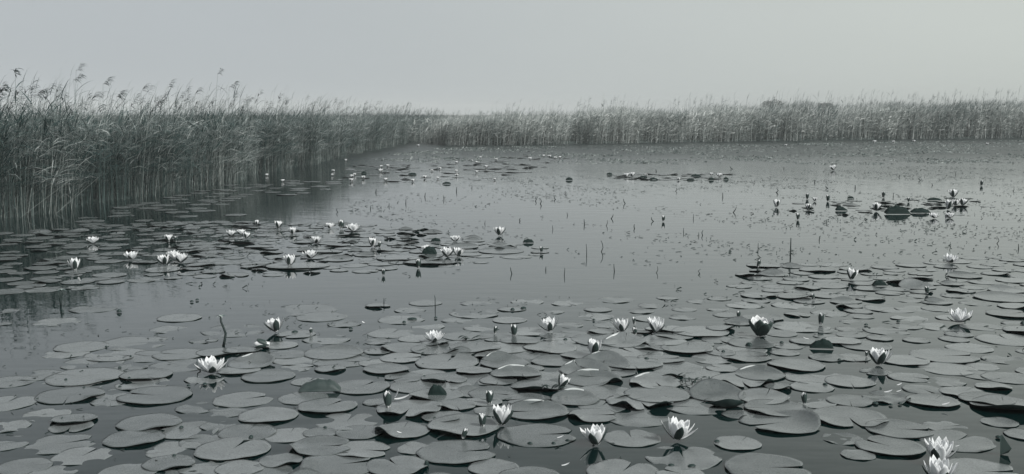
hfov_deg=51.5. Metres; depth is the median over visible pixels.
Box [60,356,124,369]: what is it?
lily pad
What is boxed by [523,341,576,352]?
lily pad
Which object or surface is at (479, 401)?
lily pad
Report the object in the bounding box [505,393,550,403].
lily pad
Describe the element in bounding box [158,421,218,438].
lily pad
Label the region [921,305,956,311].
lily pad
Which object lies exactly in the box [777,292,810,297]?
lily pad
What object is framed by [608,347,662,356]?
lily pad
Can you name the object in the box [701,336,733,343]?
lily pad
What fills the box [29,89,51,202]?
reed
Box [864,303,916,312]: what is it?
lily pad
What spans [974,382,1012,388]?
lily pad
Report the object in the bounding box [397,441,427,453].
lily pad
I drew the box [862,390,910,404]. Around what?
lily pad
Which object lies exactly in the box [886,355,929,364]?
lily pad
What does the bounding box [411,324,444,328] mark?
lily pad
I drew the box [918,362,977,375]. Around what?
lily pad
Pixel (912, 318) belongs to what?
lily pad
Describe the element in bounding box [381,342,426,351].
lily pad
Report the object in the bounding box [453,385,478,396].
lily pad
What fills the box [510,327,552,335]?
lily pad
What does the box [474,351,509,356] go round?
lily pad
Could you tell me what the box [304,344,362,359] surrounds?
lily pad
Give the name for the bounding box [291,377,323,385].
lily pad
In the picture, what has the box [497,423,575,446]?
lily pad
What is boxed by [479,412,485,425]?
lily bud
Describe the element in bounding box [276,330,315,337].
lily pad
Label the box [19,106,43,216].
reed
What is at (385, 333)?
lily pad
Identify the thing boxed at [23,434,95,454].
lily pad
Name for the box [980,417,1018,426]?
lily pad
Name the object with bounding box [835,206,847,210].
curled pad
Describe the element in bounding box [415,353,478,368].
lily pad
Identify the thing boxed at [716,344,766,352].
lily pad
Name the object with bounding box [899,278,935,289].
lily pad
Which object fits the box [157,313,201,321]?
lily pad
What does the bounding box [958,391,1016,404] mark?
lily pad
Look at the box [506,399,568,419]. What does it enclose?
lily pad
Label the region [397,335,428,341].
lily pad
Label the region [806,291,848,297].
lily pad
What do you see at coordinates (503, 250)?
lily pad
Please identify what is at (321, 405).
lily pad
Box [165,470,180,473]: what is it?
lily pad
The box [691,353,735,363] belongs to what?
lily pad
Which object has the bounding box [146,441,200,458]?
lily pad
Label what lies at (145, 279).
lily pad
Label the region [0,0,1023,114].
sky
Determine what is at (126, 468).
lily pad
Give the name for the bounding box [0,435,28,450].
lily pad
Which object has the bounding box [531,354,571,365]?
lily pad
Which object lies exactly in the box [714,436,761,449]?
lily pad
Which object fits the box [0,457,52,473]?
lily pad
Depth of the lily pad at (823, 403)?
4.76 m
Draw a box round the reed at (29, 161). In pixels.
[16,109,39,200]
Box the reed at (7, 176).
[7,123,26,217]
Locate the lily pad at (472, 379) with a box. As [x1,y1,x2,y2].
[463,373,491,384]
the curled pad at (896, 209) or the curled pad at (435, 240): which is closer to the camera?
the curled pad at (435, 240)
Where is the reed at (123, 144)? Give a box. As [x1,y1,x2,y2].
[120,102,140,184]
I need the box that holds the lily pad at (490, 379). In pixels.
[479,375,516,384]
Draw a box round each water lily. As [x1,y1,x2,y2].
[67,257,81,269]
[86,236,98,242]
[123,251,137,258]
[156,254,172,264]
[164,234,172,241]
[166,250,179,257]
[173,252,187,262]
[194,355,227,372]
[226,230,235,235]
[237,229,245,233]
[243,231,250,238]
[254,338,269,347]
[263,317,283,331]
[275,221,282,227]
[283,254,296,265]
[287,227,296,233]
[302,249,316,257]
[309,236,322,242]
[325,223,333,227]
[346,223,359,230]
[368,237,377,246]
[424,330,444,341]
[440,247,453,256]
[450,235,460,240]
[453,247,464,255]
[493,404,512,424]
[494,226,505,234]
[538,316,557,330]
[558,374,570,386]
[579,424,607,444]
[588,338,601,352]
[611,318,629,331]
[647,316,664,332]
[660,416,697,440]
[749,315,773,335]
[773,199,780,206]
[847,267,858,279]
[868,347,892,364]
[873,202,881,210]
[922,454,958,473]
[924,436,958,460]
[929,213,939,217]
[941,253,958,262]
[945,199,953,208]
[945,212,953,217]
[947,307,972,321]
[948,189,958,196]
[959,198,967,204]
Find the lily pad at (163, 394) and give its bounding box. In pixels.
[116,385,192,403]
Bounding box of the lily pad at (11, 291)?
[0,288,24,294]
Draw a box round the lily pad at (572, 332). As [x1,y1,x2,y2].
[555,330,591,337]
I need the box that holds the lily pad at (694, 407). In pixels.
[666,399,725,414]
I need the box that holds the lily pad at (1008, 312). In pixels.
[985,309,1023,316]
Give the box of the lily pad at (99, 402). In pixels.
[90,398,126,406]
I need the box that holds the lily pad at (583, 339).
[571,333,625,344]
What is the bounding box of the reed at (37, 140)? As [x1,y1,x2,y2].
[36,114,61,186]
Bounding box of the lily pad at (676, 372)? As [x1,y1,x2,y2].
[652,369,685,375]
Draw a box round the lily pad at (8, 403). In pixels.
[0,395,36,411]
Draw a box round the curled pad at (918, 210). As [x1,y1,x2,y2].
[910,208,930,212]
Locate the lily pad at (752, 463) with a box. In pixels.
[725,452,810,473]
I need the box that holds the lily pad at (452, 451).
[416,440,495,463]
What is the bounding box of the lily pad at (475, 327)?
[463,324,497,331]
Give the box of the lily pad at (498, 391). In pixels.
[468,385,517,399]
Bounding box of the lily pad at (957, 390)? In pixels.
[938,386,984,395]
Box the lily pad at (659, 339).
[642,334,686,344]
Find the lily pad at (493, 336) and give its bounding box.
[476,332,517,341]
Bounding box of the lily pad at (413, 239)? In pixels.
[397,238,418,240]
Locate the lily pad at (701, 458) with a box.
[645,446,721,469]
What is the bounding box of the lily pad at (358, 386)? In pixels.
[337,379,389,393]
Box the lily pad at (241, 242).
[230,241,254,242]
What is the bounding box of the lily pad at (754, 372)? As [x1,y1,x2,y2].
[735,365,785,379]
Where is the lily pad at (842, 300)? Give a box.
[830,296,861,303]
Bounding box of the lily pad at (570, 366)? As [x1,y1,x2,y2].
[559,358,610,375]
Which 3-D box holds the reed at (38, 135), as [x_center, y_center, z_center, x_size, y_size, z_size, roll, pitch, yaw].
[-6.180,-1.055,13.800,0.668,1.491,0.306,-1,7,-5]
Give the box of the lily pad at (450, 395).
[409,388,463,400]
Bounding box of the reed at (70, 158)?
[70,102,85,202]
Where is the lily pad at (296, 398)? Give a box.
[278,392,328,404]
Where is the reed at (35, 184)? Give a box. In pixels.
[28,153,51,210]
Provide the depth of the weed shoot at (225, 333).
5.95 m
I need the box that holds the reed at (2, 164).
[1,103,18,204]
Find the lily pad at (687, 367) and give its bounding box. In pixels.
[650,361,702,372]
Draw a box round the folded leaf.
[1000,435,1011,454]
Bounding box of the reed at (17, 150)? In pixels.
[6,100,27,214]
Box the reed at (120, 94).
[117,90,135,143]
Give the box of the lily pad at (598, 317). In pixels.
[577,313,613,320]
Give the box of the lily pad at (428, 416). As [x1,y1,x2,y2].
[421,411,460,421]
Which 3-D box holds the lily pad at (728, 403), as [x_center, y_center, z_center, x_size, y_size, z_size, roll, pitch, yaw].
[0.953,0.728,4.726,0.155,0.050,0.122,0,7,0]
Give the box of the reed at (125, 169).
[119,132,134,199]
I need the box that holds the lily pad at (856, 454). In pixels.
[840,449,875,459]
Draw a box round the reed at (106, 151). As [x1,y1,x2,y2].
[92,107,124,201]
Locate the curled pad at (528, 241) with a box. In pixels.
[523,239,533,242]
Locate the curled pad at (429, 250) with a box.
[422,246,436,253]
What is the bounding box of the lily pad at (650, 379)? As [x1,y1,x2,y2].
[629,371,682,388]
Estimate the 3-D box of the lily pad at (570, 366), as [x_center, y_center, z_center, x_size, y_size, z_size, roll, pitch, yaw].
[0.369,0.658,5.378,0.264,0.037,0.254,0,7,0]
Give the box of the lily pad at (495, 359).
[480,351,528,367]
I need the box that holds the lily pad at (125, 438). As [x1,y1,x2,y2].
[102,429,165,446]
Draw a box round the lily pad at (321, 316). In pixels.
[296,312,347,321]
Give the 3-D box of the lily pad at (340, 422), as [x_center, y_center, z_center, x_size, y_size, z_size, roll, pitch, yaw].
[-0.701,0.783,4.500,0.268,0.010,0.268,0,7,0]
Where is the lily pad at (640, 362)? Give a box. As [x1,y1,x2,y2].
[603,356,662,368]
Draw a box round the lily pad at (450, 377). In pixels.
[421,373,466,382]
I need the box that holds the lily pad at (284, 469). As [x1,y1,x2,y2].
[242,464,293,473]
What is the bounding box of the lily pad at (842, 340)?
[823,336,861,343]
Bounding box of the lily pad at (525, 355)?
[510,350,547,359]
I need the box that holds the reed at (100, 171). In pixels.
[94,118,114,199]
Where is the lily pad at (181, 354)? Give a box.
[152,348,202,359]
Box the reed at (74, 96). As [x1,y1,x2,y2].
[74,74,89,201]
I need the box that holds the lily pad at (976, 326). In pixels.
[959,322,1002,330]
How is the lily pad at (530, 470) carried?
on the water
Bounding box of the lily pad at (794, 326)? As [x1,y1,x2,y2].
[773,321,830,331]
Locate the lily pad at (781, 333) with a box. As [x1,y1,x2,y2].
[766,329,797,336]
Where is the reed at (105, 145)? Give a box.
[98,116,116,172]
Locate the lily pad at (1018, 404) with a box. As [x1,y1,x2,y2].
[969,394,1023,409]
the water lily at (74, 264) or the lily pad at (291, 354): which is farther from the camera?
the water lily at (74, 264)
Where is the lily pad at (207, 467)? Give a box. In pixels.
[178,459,236,473]
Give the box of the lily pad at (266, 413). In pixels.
[238,406,298,421]
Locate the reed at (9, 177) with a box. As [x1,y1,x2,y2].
[7,132,25,217]
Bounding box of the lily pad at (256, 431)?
[218,424,276,439]
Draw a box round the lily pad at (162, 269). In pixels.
[144,266,180,271]
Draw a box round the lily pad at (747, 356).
[721,350,771,361]
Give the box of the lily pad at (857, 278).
[838,275,872,280]
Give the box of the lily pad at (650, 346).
[634,343,669,349]
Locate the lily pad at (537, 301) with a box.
[510,299,543,303]
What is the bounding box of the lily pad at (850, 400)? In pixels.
[826,394,873,406]
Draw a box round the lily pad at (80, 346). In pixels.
[53,341,108,352]
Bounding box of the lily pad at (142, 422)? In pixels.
[115,413,181,430]
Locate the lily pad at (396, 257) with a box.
[376,255,419,259]
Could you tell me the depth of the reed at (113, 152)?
15.70 m
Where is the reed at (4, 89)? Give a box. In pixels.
[0,84,12,216]
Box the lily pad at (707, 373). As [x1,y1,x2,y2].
[682,369,720,379]
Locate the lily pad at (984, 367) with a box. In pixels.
[965,363,999,370]
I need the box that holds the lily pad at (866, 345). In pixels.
[841,340,891,350]
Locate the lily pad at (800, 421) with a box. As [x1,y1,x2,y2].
[738,410,820,433]
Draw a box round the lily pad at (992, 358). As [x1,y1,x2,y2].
[980,354,1023,363]
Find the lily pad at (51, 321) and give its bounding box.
[32,317,80,326]
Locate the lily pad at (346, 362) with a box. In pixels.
[312,355,370,366]
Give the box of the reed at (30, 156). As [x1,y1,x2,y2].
[30,111,50,215]
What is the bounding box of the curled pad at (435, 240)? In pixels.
[431,238,440,241]
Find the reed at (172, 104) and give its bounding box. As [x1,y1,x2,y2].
[168,80,177,172]
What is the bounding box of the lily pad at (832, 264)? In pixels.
[819,262,848,266]
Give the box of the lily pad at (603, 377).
[565,368,622,385]
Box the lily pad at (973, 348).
[944,343,993,352]
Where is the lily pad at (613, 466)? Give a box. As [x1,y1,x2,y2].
[586,459,658,473]
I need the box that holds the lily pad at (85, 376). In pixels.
[44,367,123,385]
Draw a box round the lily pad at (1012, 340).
[974,333,1023,345]
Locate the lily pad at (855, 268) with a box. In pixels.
[839,266,870,269]
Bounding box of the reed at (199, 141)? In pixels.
[199,115,219,186]
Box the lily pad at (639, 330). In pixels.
[617,327,650,332]
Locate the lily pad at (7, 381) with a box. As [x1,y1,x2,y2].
[0,376,37,387]
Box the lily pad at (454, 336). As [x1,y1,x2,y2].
[442,331,482,340]
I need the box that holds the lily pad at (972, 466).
[948,458,1017,473]
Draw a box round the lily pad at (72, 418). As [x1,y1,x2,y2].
[50,413,97,422]
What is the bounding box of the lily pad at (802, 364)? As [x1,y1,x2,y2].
[767,358,825,370]
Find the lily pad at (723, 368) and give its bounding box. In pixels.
[706,364,738,371]
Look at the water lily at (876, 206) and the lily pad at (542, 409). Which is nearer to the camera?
the lily pad at (542, 409)
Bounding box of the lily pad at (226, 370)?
[217,367,260,373]
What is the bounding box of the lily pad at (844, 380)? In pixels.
[825,374,875,386]
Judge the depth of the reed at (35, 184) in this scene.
13.49 m
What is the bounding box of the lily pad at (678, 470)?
[656,466,703,473]
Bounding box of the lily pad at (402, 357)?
[380,352,420,362]
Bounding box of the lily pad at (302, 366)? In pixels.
[281,363,312,371]
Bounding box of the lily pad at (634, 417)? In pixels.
[609,408,671,426]
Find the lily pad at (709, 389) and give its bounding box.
[689,378,745,400]
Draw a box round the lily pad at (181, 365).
[149,358,201,372]
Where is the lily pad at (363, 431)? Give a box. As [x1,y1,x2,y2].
[335,425,383,438]
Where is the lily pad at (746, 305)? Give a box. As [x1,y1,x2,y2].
[726,301,765,308]
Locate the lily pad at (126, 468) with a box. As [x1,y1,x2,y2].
[97,463,157,473]
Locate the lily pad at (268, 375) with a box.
[241,369,294,381]
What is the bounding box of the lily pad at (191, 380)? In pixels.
[184,374,223,383]
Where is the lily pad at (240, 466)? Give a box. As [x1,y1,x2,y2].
[214,459,263,473]
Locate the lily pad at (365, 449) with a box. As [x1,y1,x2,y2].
[336,441,389,457]
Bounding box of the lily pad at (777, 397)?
[738,388,789,403]
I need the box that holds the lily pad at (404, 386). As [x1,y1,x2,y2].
[389,379,443,392]
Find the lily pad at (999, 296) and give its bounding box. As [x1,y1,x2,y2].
[972,291,1023,301]
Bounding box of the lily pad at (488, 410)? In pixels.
[474,405,505,415]
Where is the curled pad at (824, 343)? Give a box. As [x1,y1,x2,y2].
[809,338,833,348]
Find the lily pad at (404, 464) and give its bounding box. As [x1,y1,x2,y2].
[366,455,427,473]
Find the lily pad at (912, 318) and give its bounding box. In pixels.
[890,315,927,321]
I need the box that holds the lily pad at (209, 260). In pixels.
[196,259,230,261]
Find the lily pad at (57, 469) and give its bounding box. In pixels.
[28,465,77,473]
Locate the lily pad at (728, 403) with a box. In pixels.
[709,399,743,406]
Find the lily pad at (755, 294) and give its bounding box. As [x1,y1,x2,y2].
[740,292,775,297]
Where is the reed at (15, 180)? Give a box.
[6,122,31,214]
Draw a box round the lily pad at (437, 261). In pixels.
[403,259,455,263]
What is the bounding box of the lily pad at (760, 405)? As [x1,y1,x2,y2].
[744,399,807,416]
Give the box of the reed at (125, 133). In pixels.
[107,110,142,175]
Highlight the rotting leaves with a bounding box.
[676,372,709,383]
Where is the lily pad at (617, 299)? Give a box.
[599,296,633,302]
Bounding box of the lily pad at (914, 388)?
[901,384,940,393]
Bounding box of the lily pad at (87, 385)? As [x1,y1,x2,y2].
[64,381,101,387]
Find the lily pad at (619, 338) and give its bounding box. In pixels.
[602,331,646,347]
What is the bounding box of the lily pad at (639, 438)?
[604,429,660,446]
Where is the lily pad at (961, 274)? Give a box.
[945,271,982,277]
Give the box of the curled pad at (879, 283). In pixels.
[872,280,886,285]
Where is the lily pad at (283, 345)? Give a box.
[268,341,297,348]
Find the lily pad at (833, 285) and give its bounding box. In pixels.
[807,282,848,288]
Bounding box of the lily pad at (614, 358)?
[581,350,629,369]
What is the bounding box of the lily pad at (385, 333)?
[367,328,413,337]
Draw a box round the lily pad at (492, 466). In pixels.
[468,458,518,473]
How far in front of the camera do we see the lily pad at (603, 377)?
5.23 m
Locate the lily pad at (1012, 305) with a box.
[997,303,1023,308]
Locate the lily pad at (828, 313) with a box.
[810,309,847,316]
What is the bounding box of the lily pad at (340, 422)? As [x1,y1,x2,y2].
[315,413,376,429]
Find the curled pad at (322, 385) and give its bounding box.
[298,378,340,391]
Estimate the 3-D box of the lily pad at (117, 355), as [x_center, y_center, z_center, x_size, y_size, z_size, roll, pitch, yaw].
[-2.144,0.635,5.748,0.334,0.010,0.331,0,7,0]
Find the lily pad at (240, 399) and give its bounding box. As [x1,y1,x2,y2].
[212,391,272,407]
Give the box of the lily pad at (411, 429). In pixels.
[375,422,430,437]
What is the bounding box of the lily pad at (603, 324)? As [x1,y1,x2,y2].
[593,321,614,327]
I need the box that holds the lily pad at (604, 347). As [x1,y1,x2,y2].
[599,344,618,349]
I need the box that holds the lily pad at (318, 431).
[303,427,336,436]
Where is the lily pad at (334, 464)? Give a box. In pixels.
[300,452,369,473]
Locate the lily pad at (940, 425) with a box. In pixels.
[922,421,967,429]
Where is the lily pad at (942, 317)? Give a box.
[935,315,969,320]
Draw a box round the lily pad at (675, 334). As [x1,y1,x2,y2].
[652,331,693,338]
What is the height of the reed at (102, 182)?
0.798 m
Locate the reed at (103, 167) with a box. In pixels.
[99,141,117,202]
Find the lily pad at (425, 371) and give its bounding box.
[410,369,446,374]
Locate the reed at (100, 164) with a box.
[83,115,103,202]
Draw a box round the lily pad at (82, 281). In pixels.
[60,278,95,283]
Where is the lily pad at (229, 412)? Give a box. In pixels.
[208,407,247,417]
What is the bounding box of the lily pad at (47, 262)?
[32,261,68,264]
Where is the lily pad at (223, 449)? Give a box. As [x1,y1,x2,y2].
[194,437,270,459]
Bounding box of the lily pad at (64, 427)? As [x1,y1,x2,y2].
[48,421,93,432]
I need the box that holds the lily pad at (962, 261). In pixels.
[937,259,971,262]
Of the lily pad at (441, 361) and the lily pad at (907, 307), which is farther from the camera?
the lily pad at (907, 307)
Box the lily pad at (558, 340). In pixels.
[544,337,577,343]
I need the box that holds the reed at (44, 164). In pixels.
[42,120,62,212]
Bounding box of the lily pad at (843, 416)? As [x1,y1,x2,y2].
[812,406,888,426]
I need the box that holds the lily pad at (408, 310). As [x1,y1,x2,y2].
[394,307,425,312]
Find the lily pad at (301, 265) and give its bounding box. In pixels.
[265,262,329,267]
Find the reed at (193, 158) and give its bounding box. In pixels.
[190,138,212,181]
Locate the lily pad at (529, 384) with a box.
[510,379,563,388]
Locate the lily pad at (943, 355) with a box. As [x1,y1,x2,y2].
[909,348,979,362]
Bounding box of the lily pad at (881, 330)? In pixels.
[863,326,910,334]
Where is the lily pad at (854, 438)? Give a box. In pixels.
[822,432,862,444]
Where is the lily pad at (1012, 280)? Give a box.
[995,277,1023,282]
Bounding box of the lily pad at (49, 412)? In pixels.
[22,408,70,421]
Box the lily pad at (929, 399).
[905,393,960,406]
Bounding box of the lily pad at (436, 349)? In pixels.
[410,343,457,354]
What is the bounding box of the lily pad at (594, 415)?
[568,408,616,421]
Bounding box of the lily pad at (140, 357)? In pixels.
[123,350,167,361]
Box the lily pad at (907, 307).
[895,305,945,312]
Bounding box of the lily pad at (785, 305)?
[771,302,815,308]
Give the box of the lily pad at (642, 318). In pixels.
[634,315,663,321]
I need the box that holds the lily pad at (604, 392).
[579,384,629,399]
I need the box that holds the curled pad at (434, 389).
[428,384,446,394]
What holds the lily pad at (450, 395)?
on the water
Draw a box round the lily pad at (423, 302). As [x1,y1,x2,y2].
[409,300,441,305]
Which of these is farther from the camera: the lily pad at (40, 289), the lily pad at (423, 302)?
the lily pad at (40, 289)
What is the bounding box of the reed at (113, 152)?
[107,119,130,200]
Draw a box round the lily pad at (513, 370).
[490,364,541,376]
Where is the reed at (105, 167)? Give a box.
[104,136,127,187]
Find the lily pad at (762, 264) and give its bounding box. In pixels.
[746,262,780,266]
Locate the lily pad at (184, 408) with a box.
[174,402,218,413]
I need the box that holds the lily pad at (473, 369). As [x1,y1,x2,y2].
[456,366,491,372]
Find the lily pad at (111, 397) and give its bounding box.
[95,389,136,399]
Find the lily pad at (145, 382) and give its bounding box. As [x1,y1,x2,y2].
[115,378,168,389]
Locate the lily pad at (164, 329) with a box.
[149,325,187,332]
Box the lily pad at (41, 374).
[16,369,63,380]
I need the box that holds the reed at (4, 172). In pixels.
[0,120,35,218]
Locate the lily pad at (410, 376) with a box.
[384,372,422,381]
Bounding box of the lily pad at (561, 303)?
[551,300,583,305]
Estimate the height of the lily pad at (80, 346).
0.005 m
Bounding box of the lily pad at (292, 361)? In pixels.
[273,355,317,364]
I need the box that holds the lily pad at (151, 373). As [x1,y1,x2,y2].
[119,368,172,378]
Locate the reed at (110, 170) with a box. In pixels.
[90,133,118,201]
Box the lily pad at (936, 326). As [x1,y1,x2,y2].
[917,322,959,330]
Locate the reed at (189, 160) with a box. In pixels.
[188,118,208,186]
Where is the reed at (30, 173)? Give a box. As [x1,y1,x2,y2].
[18,129,48,216]
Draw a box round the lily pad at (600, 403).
[577,399,625,411]
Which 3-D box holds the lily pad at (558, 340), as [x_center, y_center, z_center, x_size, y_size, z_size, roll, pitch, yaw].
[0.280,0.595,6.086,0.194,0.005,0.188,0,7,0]
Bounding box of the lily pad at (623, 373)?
[611,368,635,376]
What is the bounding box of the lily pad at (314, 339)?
[302,334,349,344]
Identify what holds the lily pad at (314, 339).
on the water
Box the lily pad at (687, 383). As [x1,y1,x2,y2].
[678,380,697,387]
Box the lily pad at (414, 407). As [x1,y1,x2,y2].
[376,400,441,416]
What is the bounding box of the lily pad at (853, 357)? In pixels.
[839,353,870,361]
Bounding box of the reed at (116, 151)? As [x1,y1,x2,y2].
[99,120,134,199]
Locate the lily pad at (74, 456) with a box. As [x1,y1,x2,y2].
[50,447,111,464]
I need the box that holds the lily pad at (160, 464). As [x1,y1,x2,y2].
[141,454,194,470]
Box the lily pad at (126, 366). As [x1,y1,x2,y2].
[113,363,147,370]
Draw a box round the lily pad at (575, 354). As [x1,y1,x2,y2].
[560,351,589,358]
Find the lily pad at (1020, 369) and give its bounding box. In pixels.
[1015,367,1023,373]
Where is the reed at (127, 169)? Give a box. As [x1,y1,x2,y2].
[114,138,136,194]
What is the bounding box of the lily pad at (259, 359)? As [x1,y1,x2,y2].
[227,352,274,368]
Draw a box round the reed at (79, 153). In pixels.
[75,124,102,206]
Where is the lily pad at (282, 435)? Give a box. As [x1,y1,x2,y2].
[265,427,308,442]
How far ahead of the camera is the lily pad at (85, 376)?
5.26 m
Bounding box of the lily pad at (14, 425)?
[0,420,31,432]
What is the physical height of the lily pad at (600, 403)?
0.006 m
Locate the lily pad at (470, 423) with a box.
[427,413,498,435]
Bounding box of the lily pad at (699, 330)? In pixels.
[672,326,728,335]
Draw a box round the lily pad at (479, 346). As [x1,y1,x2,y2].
[449,341,500,352]
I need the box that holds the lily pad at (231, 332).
[200,324,263,336]
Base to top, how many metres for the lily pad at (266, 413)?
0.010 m
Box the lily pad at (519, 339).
[500,336,540,342]
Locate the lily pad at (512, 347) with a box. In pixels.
[483,342,528,352]
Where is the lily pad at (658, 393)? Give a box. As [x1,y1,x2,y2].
[624,386,689,401]
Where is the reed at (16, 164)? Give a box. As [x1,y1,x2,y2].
[11,109,30,217]
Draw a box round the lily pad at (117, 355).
[83,347,147,361]
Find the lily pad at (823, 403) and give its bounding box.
[797,398,835,407]
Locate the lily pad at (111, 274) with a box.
[92,272,126,276]
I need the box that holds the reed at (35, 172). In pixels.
[35,120,55,214]
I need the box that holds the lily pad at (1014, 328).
[1003,325,1023,331]
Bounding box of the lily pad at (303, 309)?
[281,304,336,315]
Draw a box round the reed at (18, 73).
[11,68,22,209]
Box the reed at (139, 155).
[123,107,156,190]
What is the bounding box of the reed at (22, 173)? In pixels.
[21,113,42,198]
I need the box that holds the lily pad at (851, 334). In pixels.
[836,331,868,337]
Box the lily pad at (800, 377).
[784,371,840,384]
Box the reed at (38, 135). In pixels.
[27,101,58,188]
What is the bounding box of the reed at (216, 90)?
[208,68,231,159]
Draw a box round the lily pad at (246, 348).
[222,345,259,352]
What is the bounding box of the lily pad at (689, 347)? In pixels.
[660,342,712,352]
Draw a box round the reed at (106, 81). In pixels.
[103,77,114,135]
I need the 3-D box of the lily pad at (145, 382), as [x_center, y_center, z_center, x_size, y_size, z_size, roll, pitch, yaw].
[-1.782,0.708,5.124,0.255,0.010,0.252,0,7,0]
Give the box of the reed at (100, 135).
[85,91,109,198]
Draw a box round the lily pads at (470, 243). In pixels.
[0,141,1023,473]
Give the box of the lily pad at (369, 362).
[359,359,392,365]
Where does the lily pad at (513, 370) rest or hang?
on the water
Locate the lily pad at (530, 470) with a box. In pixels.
[499,466,558,473]
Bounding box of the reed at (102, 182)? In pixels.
[100,149,114,202]
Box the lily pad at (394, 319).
[378,315,424,323]
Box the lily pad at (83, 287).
[64,285,99,289]
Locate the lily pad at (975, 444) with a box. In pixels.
[918,429,995,451]
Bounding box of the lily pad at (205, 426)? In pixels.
[199,421,235,430]
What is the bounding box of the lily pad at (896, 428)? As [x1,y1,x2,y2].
[865,418,933,437]
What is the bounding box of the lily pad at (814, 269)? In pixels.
[799,267,835,270]
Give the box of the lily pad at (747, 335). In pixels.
[731,332,765,337]
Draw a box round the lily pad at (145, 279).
[126,277,159,282]
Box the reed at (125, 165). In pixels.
[124,120,143,193]
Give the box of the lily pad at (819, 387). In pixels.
[789,381,834,392]
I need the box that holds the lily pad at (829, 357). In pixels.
[808,353,844,361]
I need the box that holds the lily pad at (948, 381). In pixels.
[926,376,966,386]
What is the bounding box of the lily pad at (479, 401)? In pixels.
[466,397,501,405]
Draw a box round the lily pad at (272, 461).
[258,453,302,467]
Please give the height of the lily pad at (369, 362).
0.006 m
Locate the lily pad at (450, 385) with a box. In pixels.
[443,382,472,388]
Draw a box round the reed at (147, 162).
[138,118,163,195]
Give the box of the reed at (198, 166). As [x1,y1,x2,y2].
[198,118,215,185]
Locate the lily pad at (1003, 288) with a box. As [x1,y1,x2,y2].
[987,284,1023,292]
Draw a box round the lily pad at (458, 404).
[438,398,475,409]
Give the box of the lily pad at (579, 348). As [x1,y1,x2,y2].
[574,344,588,350]
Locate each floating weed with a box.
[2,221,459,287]
[2,296,743,473]
[339,164,1023,265]
[372,140,1023,164]
[676,212,1023,389]
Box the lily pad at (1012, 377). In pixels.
[980,372,1023,383]
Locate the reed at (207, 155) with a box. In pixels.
[203,120,215,185]
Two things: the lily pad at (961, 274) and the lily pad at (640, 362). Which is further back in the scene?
the lily pad at (961, 274)
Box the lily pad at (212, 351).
[196,347,237,355]
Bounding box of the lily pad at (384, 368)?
[362,363,409,372]
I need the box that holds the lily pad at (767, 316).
[741,313,783,320]
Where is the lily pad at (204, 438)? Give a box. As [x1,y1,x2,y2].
[178,434,226,448]
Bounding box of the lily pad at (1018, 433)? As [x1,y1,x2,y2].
[1003,428,1023,439]
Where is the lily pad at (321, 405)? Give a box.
[298,397,357,411]
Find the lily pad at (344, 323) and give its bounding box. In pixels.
[327,320,359,326]
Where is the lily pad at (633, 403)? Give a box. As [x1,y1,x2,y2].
[606,395,673,409]
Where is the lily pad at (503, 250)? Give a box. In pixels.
[478,246,523,253]
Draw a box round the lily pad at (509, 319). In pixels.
[492,316,526,322]
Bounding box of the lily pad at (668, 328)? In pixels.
[645,325,684,331]
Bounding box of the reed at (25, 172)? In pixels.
[20,124,50,214]
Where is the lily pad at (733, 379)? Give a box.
[711,373,773,386]
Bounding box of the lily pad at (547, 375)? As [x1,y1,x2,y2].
[522,370,566,379]
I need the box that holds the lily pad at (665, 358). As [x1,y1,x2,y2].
[637,354,684,362]
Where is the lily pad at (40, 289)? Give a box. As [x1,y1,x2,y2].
[24,286,63,292]
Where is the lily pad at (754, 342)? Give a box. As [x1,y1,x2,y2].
[728,338,775,347]
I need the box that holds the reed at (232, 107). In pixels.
[223,81,241,178]
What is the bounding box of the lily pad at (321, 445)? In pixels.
[289,435,349,455]
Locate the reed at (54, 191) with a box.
[47,177,70,210]
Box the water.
[0,138,1023,473]
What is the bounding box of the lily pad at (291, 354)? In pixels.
[269,350,304,358]
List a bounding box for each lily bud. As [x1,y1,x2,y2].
[338,220,343,228]
[383,390,391,407]
[416,259,420,267]
[461,428,467,438]
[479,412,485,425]
[486,390,493,403]
[511,324,516,335]
[801,392,806,403]
[818,313,823,324]
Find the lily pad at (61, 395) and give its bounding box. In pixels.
[34,386,104,403]
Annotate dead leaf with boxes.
[542,384,565,388]
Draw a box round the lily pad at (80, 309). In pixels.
[68,304,116,312]
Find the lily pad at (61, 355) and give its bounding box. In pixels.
[42,351,89,358]
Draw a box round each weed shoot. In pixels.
[57,289,64,304]
[217,315,226,345]
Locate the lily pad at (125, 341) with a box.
[103,336,166,350]
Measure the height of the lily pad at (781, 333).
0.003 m
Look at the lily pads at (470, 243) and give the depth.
9.17 m
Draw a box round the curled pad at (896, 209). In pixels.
[884,205,910,213]
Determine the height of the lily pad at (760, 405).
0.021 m
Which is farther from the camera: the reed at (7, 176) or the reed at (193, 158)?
the reed at (193, 158)
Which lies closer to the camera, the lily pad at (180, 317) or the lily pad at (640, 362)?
the lily pad at (640, 362)
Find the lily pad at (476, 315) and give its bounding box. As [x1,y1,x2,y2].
[449,309,498,318]
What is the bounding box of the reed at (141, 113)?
[129,83,149,185]
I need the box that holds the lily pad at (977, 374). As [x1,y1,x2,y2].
[960,370,999,379]
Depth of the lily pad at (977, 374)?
5.29 m
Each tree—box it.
[761,99,782,109]
[818,102,831,113]
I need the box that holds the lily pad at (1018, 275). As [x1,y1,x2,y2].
[1007,274,1023,277]
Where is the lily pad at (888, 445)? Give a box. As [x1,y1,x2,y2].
[855,435,925,455]
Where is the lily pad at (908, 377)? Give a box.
[887,372,929,382]
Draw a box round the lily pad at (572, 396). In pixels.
[551,388,599,404]

